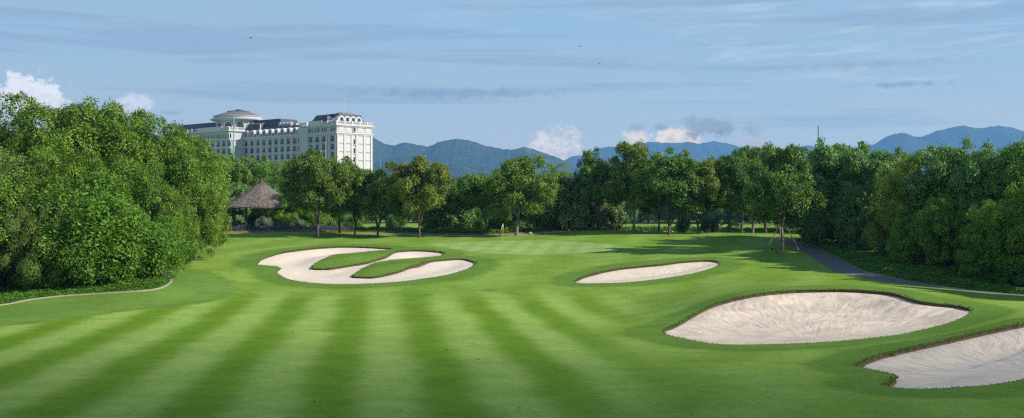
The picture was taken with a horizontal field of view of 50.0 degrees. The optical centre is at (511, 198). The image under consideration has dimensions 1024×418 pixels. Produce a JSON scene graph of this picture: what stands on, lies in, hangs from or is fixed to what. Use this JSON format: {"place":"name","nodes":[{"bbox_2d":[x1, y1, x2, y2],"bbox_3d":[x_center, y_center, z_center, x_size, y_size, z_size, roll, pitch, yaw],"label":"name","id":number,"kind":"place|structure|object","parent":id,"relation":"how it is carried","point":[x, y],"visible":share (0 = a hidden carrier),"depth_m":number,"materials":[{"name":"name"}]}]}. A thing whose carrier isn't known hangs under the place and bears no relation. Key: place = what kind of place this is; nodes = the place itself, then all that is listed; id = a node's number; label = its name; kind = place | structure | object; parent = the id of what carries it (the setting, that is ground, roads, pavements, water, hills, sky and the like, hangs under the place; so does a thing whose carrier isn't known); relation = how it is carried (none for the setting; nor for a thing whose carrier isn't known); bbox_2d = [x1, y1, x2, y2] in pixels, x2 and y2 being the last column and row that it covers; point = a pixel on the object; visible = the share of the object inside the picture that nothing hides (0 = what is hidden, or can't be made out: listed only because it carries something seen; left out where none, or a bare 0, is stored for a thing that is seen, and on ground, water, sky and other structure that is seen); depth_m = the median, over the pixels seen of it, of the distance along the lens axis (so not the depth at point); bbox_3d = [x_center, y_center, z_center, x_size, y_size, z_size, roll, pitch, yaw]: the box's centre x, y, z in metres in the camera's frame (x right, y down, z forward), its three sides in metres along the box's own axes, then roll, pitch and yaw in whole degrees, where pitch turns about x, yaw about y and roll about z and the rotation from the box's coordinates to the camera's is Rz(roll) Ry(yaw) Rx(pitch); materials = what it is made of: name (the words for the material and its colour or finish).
{"place":"outdoors","nodes":[
{"label":"outdoors","id":0,"kind":"place"},
{"bbox_2d":[373,156,572,185],"bbox_3d":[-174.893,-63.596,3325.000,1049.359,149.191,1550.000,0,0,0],"label":"foothills","id":1,"kind":"structure","parent":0,"point":[459,169],"depth_m":3564.95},
{"bbox_2d":[385,231,564,235],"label":"garden path","id":2,"kind":"structure","parent":0,"point":[474,235],"depth_m":135.90,"materials":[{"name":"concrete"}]},
{"bbox_2d":[373,138,580,177],"bbox_3d":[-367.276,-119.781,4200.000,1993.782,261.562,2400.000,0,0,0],"label":"hills","id":3,"kind":"structure","parent":0,"point":[461,151],"depth_m":4376.78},
{"bbox_2d":[0,230,1023,417],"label":"ground","id":4,"kind":"structure","parent":0,"point":[597,350],"depth_m":56.61,"materials":[{"name":"green plant"}]},
{"bbox_2d":[0,152,29,269],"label":"grove tree","id":5,"kind":"object","parent":4,"relation":"on","point":[9,203],"visible":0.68,"depth_m":83.97,"materials":[{"name":"green plant"}]},
{"bbox_2d":[0,131,40,276],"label":"grove tree","id":6,"kind":"object","parent":4,"relation":"on","point":[8,156],"visible":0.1,"depth_m":92.39,"materials":[{"name":"green plant"}]},
{"bbox_2d":[0,159,52,286],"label":"grove tree","id":7,"kind":"object","parent":4,"relation":"on","point":[9,272],"visible":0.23,"depth_m":85.90,"materials":[{"name":"green plant"}]},
{"bbox_2d":[0,193,78,289],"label":"grove tree","id":8,"kind":"object","parent":4,"relation":"on","point":[30,222],"visible":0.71,"depth_m":83.13,"materials":[{"name":"green plant"}]},
{"bbox_2d":[0,91,105,177],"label":"grove tree","id":9,"kind":"object","parent":4,"relation":"on","point":[23,118],"visible":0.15,"depth_m":95.19,"materials":[{"name":"green plant"}]},
{"bbox_2d":[1,138,118,277],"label":"grove tree","id":10,"kind":"object","parent":4,"relation":"on","point":[49,181],"visible":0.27,"depth_m":88.94,"materials":[{"name":"green plant"}]},
{"bbox_2d":[17,210,114,288],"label":"feathery shrub","id":11,"kind":"object","parent":4,"relation":"on","point":[65,276],"visible":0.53,"depth_m":83.31,"materials":[{"name":"green plant"}]},
{"bbox_2d":[0,274,170,303],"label":"ground cover","id":12,"kind":"object","parent":4,"relation":"on","point":[13,295],"visible":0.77,"depth_m":83.67,"materials":[{"name":"green plant"}]},
{"bbox_2d":[0,272,172,305],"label":"kerb","id":13,"kind":"structure","parent":4,"relation":"on","point":[169,283],"depth_m":82.76,"materials":[{"name":"stone"}]},
{"bbox_2d":[10,166,185,285],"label":"bushy tree","id":14,"kind":"object","parent":4,"relation":"on","point":[114,211],"visible":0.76,"depth_m":84.32,"materials":[{"name":"green plant"}]},
{"bbox_2d":[23,93,184,203],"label":"grove tree","id":15,"kind":"object","parent":4,"relation":"on","point":[110,124],"visible":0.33,"depth_m":98.16,"materials":[{"name":"green plant"}]},
{"bbox_2d":[62,236,146,284],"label":"feathery shrub","id":16,"kind":"object","parent":4,"relation":"on","point":[128,277],"visible":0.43,"depth_m":84.82,"materials":[{"name":"green plant"}]},
{"bbox_2d":[86,207,184,278],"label":"feathery shrub","id":17,"kind":"object","parent":4,"relation":"on","point":[151,249],"visible":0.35,"depth_m":87.35,"materials":[{"name":"green plant"}]},
{"bbox_2d":[91,152,182,240],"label":"grove tree","id":18,"kind":"object","parent":4,"relation":"on","point":[140,179],"visible":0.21,"depth_m":94.63,"materials":[{"name":"green plant"}]},
{"bbox_2d":[97,108,221,239],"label":"grove tree","id":19,"kind":"object","parent":4,"relation":"on","point":[178,161],"visible":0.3,"depth_m":101.90,"materials":[{"name":"green plant"}]},
{"bbox_2d":[136,186,201,267],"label":"grove tree","id":20,"kind":"object","parent":4,"relation":"on","point":[183,211],"visible":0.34,"depth_m":96.41,"materials":[{"name":"green plant"}]},
{"bbox_2d":[138,213,208,278],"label":"feathery shrub","id":21,"kind":"object","parent":4,"relation":"on","point":[185,258],"visible":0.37,"depth_m":89.88,"materials":[{"name":"green plant"}]},
{"bbox_2d":[148,128,232,249],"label":"grove tree","id":22,"kind":"object","parent":4,"relation":"on","point":[214,169],"visible":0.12,"depth_m":106.42,"materials":[{"name":"green plant"}]},
{"bbox_2d":[170,168,232,259],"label":"grove tree","id":23,"kind":"object","parent":4,"relation":"on","point":[210,207],"visible":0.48,"depth_m":103.06,"materials":[{"name":"green plant"}]},
{"bbox_2d":[218,153,259,191],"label":"background tree","id":24,"kind":"object","parent":4,"relation":"on","point":[244,175],"visible":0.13,"depth_m":163.67,"materials":[{"name":"green plant"}]},
{"bbox_2d":[219,180,259,227],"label":"bushy tree","id":25,"kind":"object","parent":4,"relation":"on","point":[235,189],"visible":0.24,"depth_m":158.52,"materials":[{"name":"green plant"}]},
{"bbox_2d":[227,151,281,227],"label":"background tree","id":26,"kind":"object","parent":4,"relation":"on","point":[247,160],"visible":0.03,"depth_m":170.59,"materials":[{"name":"green plant"}]},
{"bbox_2d":[223,177,289,230],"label":"thatched pavilion","id":27,"kind":"structure","parent":4,"relation":"on","point":[261,193],"depth_m":147.95,"materials":[{"name":"plant"}]},
{"bbox_2d":[254,216,274,227],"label":"silver shrub","id":28,"kind":"object","parent":4,"relation":"on","point":[267,221],"visible":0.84,"depth_m":145.76,"materials":[{"name":"green plant"}]},
{"bbox_2d":[256,193,281,223],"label":"bushy tree","id":29,"kind":"object","parent":4,"relation":"on","point":[269,210],"visible":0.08,"depth_m":159.05,"materials":[{"name":"green plant"}]},
{"bbox_2d":[247,160,293,192],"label":"background tree","id":30,"kind":"object","parent":4,"relation":"on","point":[270,181],"visible":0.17,"depth_m":166.44,"materials":[{"name":"green plant"}]},
{"bbox_2d":[221,224,350,230],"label":"flower bed","id":31,"kind":"object","parent":4,"relation":"on","point":[285,226],"visible":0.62,"depth_m":142.36,"materials":[{"name":"purple plant"}]},
{"bbox_2d":[288,217,304,229],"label":"silver shrub","id":32,"kind":"object","parent":4,"relation":"on","point":[298,221],"visible":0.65,"depth_m":146.25,"materials":[{"name":"green plant"}]},
{"bbox_2d":[269,189,329,229],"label":"bushy tree","id":33,"kind":"object","parent":4,"relation":"on","point":[286,214],"visible":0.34,"depth_m":148.04,"materials":[{"name":"green plant"}]},
{"bbox_2d":[226,228,376,230],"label":"clipped border","id":34,"kind":"object","parent":4,"relation":"on","point":[258,229],"visible":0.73,"depth_m":141.22,"materials":[{"name":"green plant"}]},
{"bbox_2d":[274,147,359,237],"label":"broadleaf tree","id":35,"kind":"object","parent":4,"relation":"on","point":[307,175],"visible":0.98,"depth_m":127.58,"materials":[{"name":"green plant"}]},
{"bbox_2d":[298,211,349,229],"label":"bushy tree","id":36,"kind":"object","parent":4,"relation":"on","point":[330,223],"visible":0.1,"depth_m":154.57,"materials":[{"name":"green plant"}]},
{"bbox_2d":[315,160,350,232],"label":"broadleaf tree","id":37,"kind":"object","parent":4,"relation":"on","point":[322,209],"visible":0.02,"depth_m":136.35,"materials":[{"name":"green plant"}]},
{"bbox_2d":[325,162,380,234],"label":"broadleaf tree","id":38,"kind":"object","parent":4,"relation":"on","point":[355,210],"visible":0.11,"depth_m":134.73,"materials":[{"name":"green plant"}]},
{"bbox_2d":[344,216,362,228],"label":"shrub","id":39,"kind":"object","parent":4,"relation":"on","point":[350,222],"visible":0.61,"depth_m":149.64,"materials":[{"name":"green plant"}]},
{"bbox_2d":[258,248,473,283],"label":"sand bunker","id":40,"kind":"object","parent":4,"relation":"on","point":[297,265],"visible":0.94,"depth_m":102.19},
{"bbox_2d":[262,246,473,278],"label":"turf edge","id":41,"kind":"object","parent":4,"relation":"on","point":[417,265],"visible":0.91,"depth_m":107.01,"materials":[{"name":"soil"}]},
{"bbox_2d":[352,161,400,236],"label":"broadleaf tree","id":42,"kind":"object","parent":4,"relation":"on","point":[370,197],"visible":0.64,"depth_m":129.11,"materials":[{"name":"green plant"}]},
{"bbox_2d":[220,229,567,234],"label":"brick edging","id":43,"kind":"object","parent":4,"relation":"on","point":[389,232],"visible":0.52,"depth_m":139.56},
{"bbox_2d":[385,214,406,227],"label":"shrub","id":44,"kind":"object","parent":4,"relation":"on","point":[391,222],"visible":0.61,"depth_m":149.15,"materials":[{"name":"green plant"}]},
{"bbox_2d":[374,154,456,237],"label":"broadleaf tree","id":45,"kind":"object","parent":4,"relation":"on","point":[433,180],"visible":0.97,"depth_m":127.18,"materials":[{"name":"green plant"}]},
{"bbox_2d":[407,211,444,228],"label":"bushy tree","id":46,"kind":"object","parent":4,"relation":"on","point":[425,217],"visible":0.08,"depth_m":154.87,"materials":[{"name":"green plant"}]},
{"bbox_2d":[423,218,439,228],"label":"shrub","id":47,"kind":"object","parent":4,"relation":"on","point":[433,223],"visible":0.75,"depth_m":145.73,"materials":[{"name":"green plant"}]},
{"bbox_2d":[419,174,469,229],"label":"broadleaf tree","id":48,"kind":"object","parent":4,"relation":"on","point":[451,205],"visible":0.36,"depth_m":139.41,"materials":[{"name":"green plant"}]},
{"bbox_2d":[432,203,476,228],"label":"shrub","id":49,"kind":"object","parent":4,"relation":"on","point":[462,220],"visible":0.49,"depth_m":144.78,"materials":[{"name":"green plant"}]},
{"bbox_2d":[352,226,563,233],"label":"ground cover","id":50,"kind":"object","parent":4,"relation":"on","point":[445,230],"visible":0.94,"depth_m":139.14,"materials":[{"name":"green plant"}]},
{"bbox_2d":[456,168,515,228],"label":"broadleaf tree","id":51,"kind":"object","parent":4,"relation":"on","point":[471,196],"visible":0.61,"depth_m":136.57,"materials":[{"name":"green plant"}]},
{"bbox_2d":[473,209,502,229],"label":"shrub","id":52,"kind":"object","parent":4,"relation":"on","point":[479,223],"visible":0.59,"depth_m":149.41,"materials":[{"name":"green plant"}]},
{"bbox_2d":[507,206,532,228],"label":"shrub","id":53,"kind":"object","parent":4,"relation":"on","point":[523,223],"visible":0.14,"depth_m":148.11,"materials":[{"name":"green plant"}]},
{"bbox_2d":[477,154,564,235],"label":"broadleaf tree","id":54,"kind":"object","parent":4,"relation":"on","point":[534,194],"visible":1,"depth_m":130.59,"materials":[{"name":"green plant"}]},
{"bbox_2d":[526,211,559,227],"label":"shrub","id":55,"kind":"object","parent":4,"relation":"on","point":[530,219],"visible":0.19,"depth_m":141.53,"materials":[{"name":"green plant"}]},
{"bbox_2d":[534,173,593,230],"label":"tree","id":56,"kind":"object","parent":4,"relation":"on","point":[567,211],"visible":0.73,"depth_m":138.87,"materials":[{"name":"green plant"}]},
{"bbox_2d":[576,204,601,229],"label":"shrub","id":57,"kind":"object","parent":4,"relation":"on","point":[593,220],"visible":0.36,"depth_m":141.09,"materials":[{"name":"green plant"}]},
{"bbox_2d":[570,147,628,229],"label":"broadleaf tree","id":58,"kind":"object","parent":4,"relation":"on","point":[588,181],"visible":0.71,"depth_m":136.82,"materials":[{"name":"green plant"}]},
{"bbox_2d":[596,204,629,229],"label":"shrub","id":59,"kind":"object","parent":4,"relation":"on","point":[612,217],"visible":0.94,"depth_m":145.19,"materials":[{"name":"green plant"}]},
{"bbox_2d":[600,140,663,231],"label":"broadleaf tree","id":60,"kind":"object","parent":4,"relation":"on","point":[630,154],"visible":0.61,"depth_m":134.16,"materials":[{"name":"green plant"}]},
{"bbox_2d":[576,262,717,282],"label":"sand bunker","id":61,"kind":"object","parent":4,"relation":"on","point":[645,273],"visible":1,"depth_m":99.45},
{"bbox_2d":[575,260,718,281],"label":"turf edge","id":62,"kind":"object","parent":4,"relation":"on","point":[647,266],"visible":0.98,"depth_m":101.65,"materials":[{"name":"soil"}]},
{"bbox_2d":[640,154,665,231],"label":"broadleaf tree","id":63,"kind":"object","parent":4,"relation":"on","point":[647,211],"depth_m":140.51,"materials":[{"name":"green plant"}]},
{"bbox_2d":[624,145,715,234],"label":"broadleaf tree","id":64,"kind":"object","parent":4,"relation":"on","point":[663,176],"visible":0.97,"depth_m":129.93,"materials":[{"name":"green plant"}]},
{"bbox_2d":[674,215,690,231],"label":"shrub","id":65,"kind":"object","parent":4,"relation":"on","point":[683,223],"visible":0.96,"depth_m":145.71,"materials":[{"name":"green plant"}]},
{"bbox_2d":[577,225,799,233],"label":"ground cover","id":66,"kind":"object","parent":4,"relation":"on","point":[694,229],"visible":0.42,"depth_m":148.80,"materials":[{"name":"green plant"}]},
{"bbox_2d":[665,147,736,232],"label":"broadleaf tree","id":67,"kind":"object","parent":4,"relation":"on","point":[713,187],"visible":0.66,"depth_m":131.46,"materials":[{"name":"green plant"}]},
{"bbox_2d":[700,217,715,232],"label":"shrub","id":68,"kind":"object","parent":4,"relation":"on","point":[704,225],"visible":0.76,"depth_m":141.61,"materials":[{"name":"green plant"}]},
{"bbox_2d":[704,155,750,232],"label":"broadleaf tree","id":69,"kind":"object","parent":4,"relation":"on","point":[733,205],"visible":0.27,"depth_m":134.22,"materials":[{"name":"green plant"}]},
{"bbox_2d":[717,217,743,232],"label":"young palm","id":70,"kind":"object","parent":4,"relation":"on","point":[732,223],"visible":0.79,"depth_m":140.88,"materials":[{"name":"green plant"}]},
{"bbox_2d":[712,147,769,232],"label":"broadleaf tree","id":71,"kind":"object","parent":4,"relation":"on","point":[735,164],"visible":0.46,"depth_m":132.09,"materials":[{"name":"green plant"}]},
{"bbox_2d":[737,143,769,232],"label":"broadleaf tree","id":72,"kind":"object","parent":4,"relation":"on","point":[751,156],"visible":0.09,"depth_m":139.84,"materials":[{"name":"green plant"}]},
{"bbox_2d":[764,221,799,251],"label":"tree stakes","id":73,"kind":"object","parent":4,"relation":"on","point":[779,237],"visible":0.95,"depth_m":109.57,"materials":[{"name":"grey wood"}]},
{"bbox_2d":[738,141,828,250],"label":"broadleaf tree","id":74,"kind":"object","parent":4,"relation":"on","point":[788,197],"visible":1,"depth_m":108.37,"materials":[{"name":"green plant"}]},
{"bbox_2d":[766,154,808,233],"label":"background tree","id":75,"kind":"object","parent":4,"relation":"on","point":[775,222],"visible":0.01,"depth_m":150.01,"materials":[{"name":"green plant"}]},
{"bbox_2d":[665,292,969,344],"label":"sand bunker","id":76,"kind":"object","parent":4,"relation":"on","point":[805,317],"visible":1,"depth_m":65.94},
{"bbox_2d":[666,289,969,330],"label":"turf edge","id":77,"kind":"object","parent":4,"relation":"on","point":[848,291],"visible":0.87,"depth_m":71.11,"materials":[{"name":"soil"}]},
{"bbox_2d":[789,137,880,240],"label":"grove tree","id":78,"kind":"object","parent":4,"relation":"on","point":[826,161],"visible":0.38,"depth_m":115.22,"materials":[{"name":"green plant"}]},
{"bbox_2d":[836,179,887,250],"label":"grove tree","id":79,"kind":"object","parent":4,"relation":"on","point":[865,213],"visible":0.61,"depth_m":108.67,"materials":[{"name":"green plant"}]},
{"bbox_2d":[827,143,909,246],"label":"grove tree","id":80,"kind":"object","parent":4,"relation":"on","point":[864,168],"visible":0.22,"depth_m":110.41,"materials":[{"name":"green plant"}]},
{"bbox_2d":[861,154,927,254],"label":"grove tree","id":81,"kind":"object","parent":4,"relation":"on","point":[894,200],"visible":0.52,"depth_m":103.25,"materials":[{"name":"green plant"}]},
{"bbox_2d":[795,236,1023,293],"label":"ground cover","id":82,"kind":"object","parent":4,"relation":"on","point":[872,260],"visible":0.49,"depth_m":92.89,"materials":[{"name":"green plant"}]},
{"bbox_2d":[886,214,932,264],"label":"grove tree","id":83,"kind":"object","parent":4,"relation":"on","point":[905,246],"visible":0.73,"depth_m":96.27,"materials":[{"name":"green plant"}]},
{"bbox_2d":[925,257,951,266],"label":"shrub","id":84,"kind":"object","parent":4,"relation":"on","point":[947,262],"visible":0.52,"depth_m":94.36,"materials":[{"name":"green plant"}]},
{"bbox_2d":[909,193,972,267],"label":"grove tree","id":85,"kind":"object","parent":4,"relation":"on","point":[932,218],"visible":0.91,"depth_m":93.14,"materials":[{"name":"green plant"}]},
{"bbox_2d":[860,324,1023,386],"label":"turf edge","id":86,"kind":"object","parent":4,"relation":"on","point":[940,344],"visible":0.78,"depth_m":52.47,"materials":[{"name":"soil"}]},
{"bbox_2d":[864,328,1023,388],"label":"sand bunker","id":87,"kind":"object","parent":4,"relation":"on","point":[995,358],"visible":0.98,"depth_m":49.09},
{"bbox_2d":[893,135,1000,261],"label":"grove tree","id":88,"kind":"object","parent":4,"relation":"on","point":[943,163],"visible":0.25,"depth_m":99.33,"materials":[{"name":"green plant"}]},
{"bbox_2d":[938,139,1023,262],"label":"grove tree","id":89,"kind":"object","parent":4,"relation":"on","point":[960,182],"visible":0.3,"depth_m":93.41,"materials":[{"name":"green plant"}]},
{"bbox_2d":[970,261,1004,281],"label":"shrub","id":90,"kind":"object","parent":4,"relation":"on","point":[983,272],"visible":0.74,"depth_m":87.41,"materials":[{"name":"green plant"}]},
{"bbox_2d":[953,199,1023,280],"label":"grove tree","id":91,"kind":"object","parent":4,"relation":"on","point":[978,246],"visible":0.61,"depth_m":88.34,"materials":[{"name":"green plant"}]},
{"bbox_2d":[978,132,1023,205],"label":"grove tree","id":92,"kind":"object","parent":4,"relation":"on","point":[1016,149],"visible":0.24,"depth_m":91.84,"materials":[{"name":"green plant"}]},
{"bbox_2d":[985,180,1023,273],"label":"grove tree","id":93,"kind":"object","parent":4,"relation":"on","point":[1005,210],"visible":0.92,"depth_m":85.76,"materials":[{"name":"green plant"}]},
{"bbox_2d":[991,261,1023,286],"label":"shrub","id":94,"kind":"object","parent":4,"relation":"on","point":[1007,277],"visible":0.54,"depth_m":84.73,"materials":[{"name":"green plant"}]},
{"bbox_2d":[0,0,1023,160],"label":"sky","id":95,"kind":"structure","parent":0,"point":[502,74],"materials":[{"name":"blue"}]},
{"bbox_2d":[308,218,800,232],"bbox_3d":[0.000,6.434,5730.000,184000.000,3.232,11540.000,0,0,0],"label":"ground","id":96,"kind":"structure","parent":0,"point":[630,224],"depth_m":307.53,"materials":[{"name":"green plant"}]},
{"bbox_2d":[162,99,374,169],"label":"hotel","id":97,"kind":"structure","parent":96,"relation":"on","point":[341,134],"depth_m":495.80,"materials":[{"name":"white paint"}]},
{"bbox_2d":[535,163,570,177],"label":"palm tree","id":98,"kind":"object","parent":96,"relation":"on","point":[551,165],"visible":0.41,"depth_m":209.63,"materials":[{"name":"green plant"}]},
{"bbox_2d":[544,167,572,230],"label":"background tree","id":99,"kind":"object","parent":96,"relation":"on","point":[562,173],"visible":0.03,"depth_m":199.82,"materials":[{"name":"green plant"}]},
{"bbox_2d":[620,200,640,223],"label":"background tree","id":100,"kind":"object","parent":96,"relation":"on","point":[628,216],"visible":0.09,"depth_m":316.81,"materials":[{"name":"green plant"}]},
{"bbox_2d":[637,206,675,223],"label":"tree","id":101,"kind":"object","parent":96,"relation":"on","point":[651,217],"visible":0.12,"depth_m":322.94,"materials":[{"name":"green plant"}]},
{"bbox_2d":[704,204,747,222],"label":"tree","id":102,"kind":"object","parent":96,"relation":"on","point":[718,212],"visible":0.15,"depth_m":315.87,"materials":[{"name":"green plant"}]},
{"bbox_2d":[565,141,854,166],"bbox_3d":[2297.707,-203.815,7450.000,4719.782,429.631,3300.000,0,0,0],"label":"mountains","id":103,"kind":"structure","parent":0,"point":[702,151],"depth_m":7893.55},
{"bbox_2d":[776,240,1023,295],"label":"path","id":104,"kind":"structure","parent":0,"point":[831,261],"depth_m":96.96,"materials":[{"name":"grey asphalt"}]},
{"bbox_2d":[862,125,1023,174],"bbox_3d":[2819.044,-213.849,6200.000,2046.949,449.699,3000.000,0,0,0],"label":"mountains","id":105,"kind":"structure","parent":0,"point":[1000,137],"depth_m":6513.45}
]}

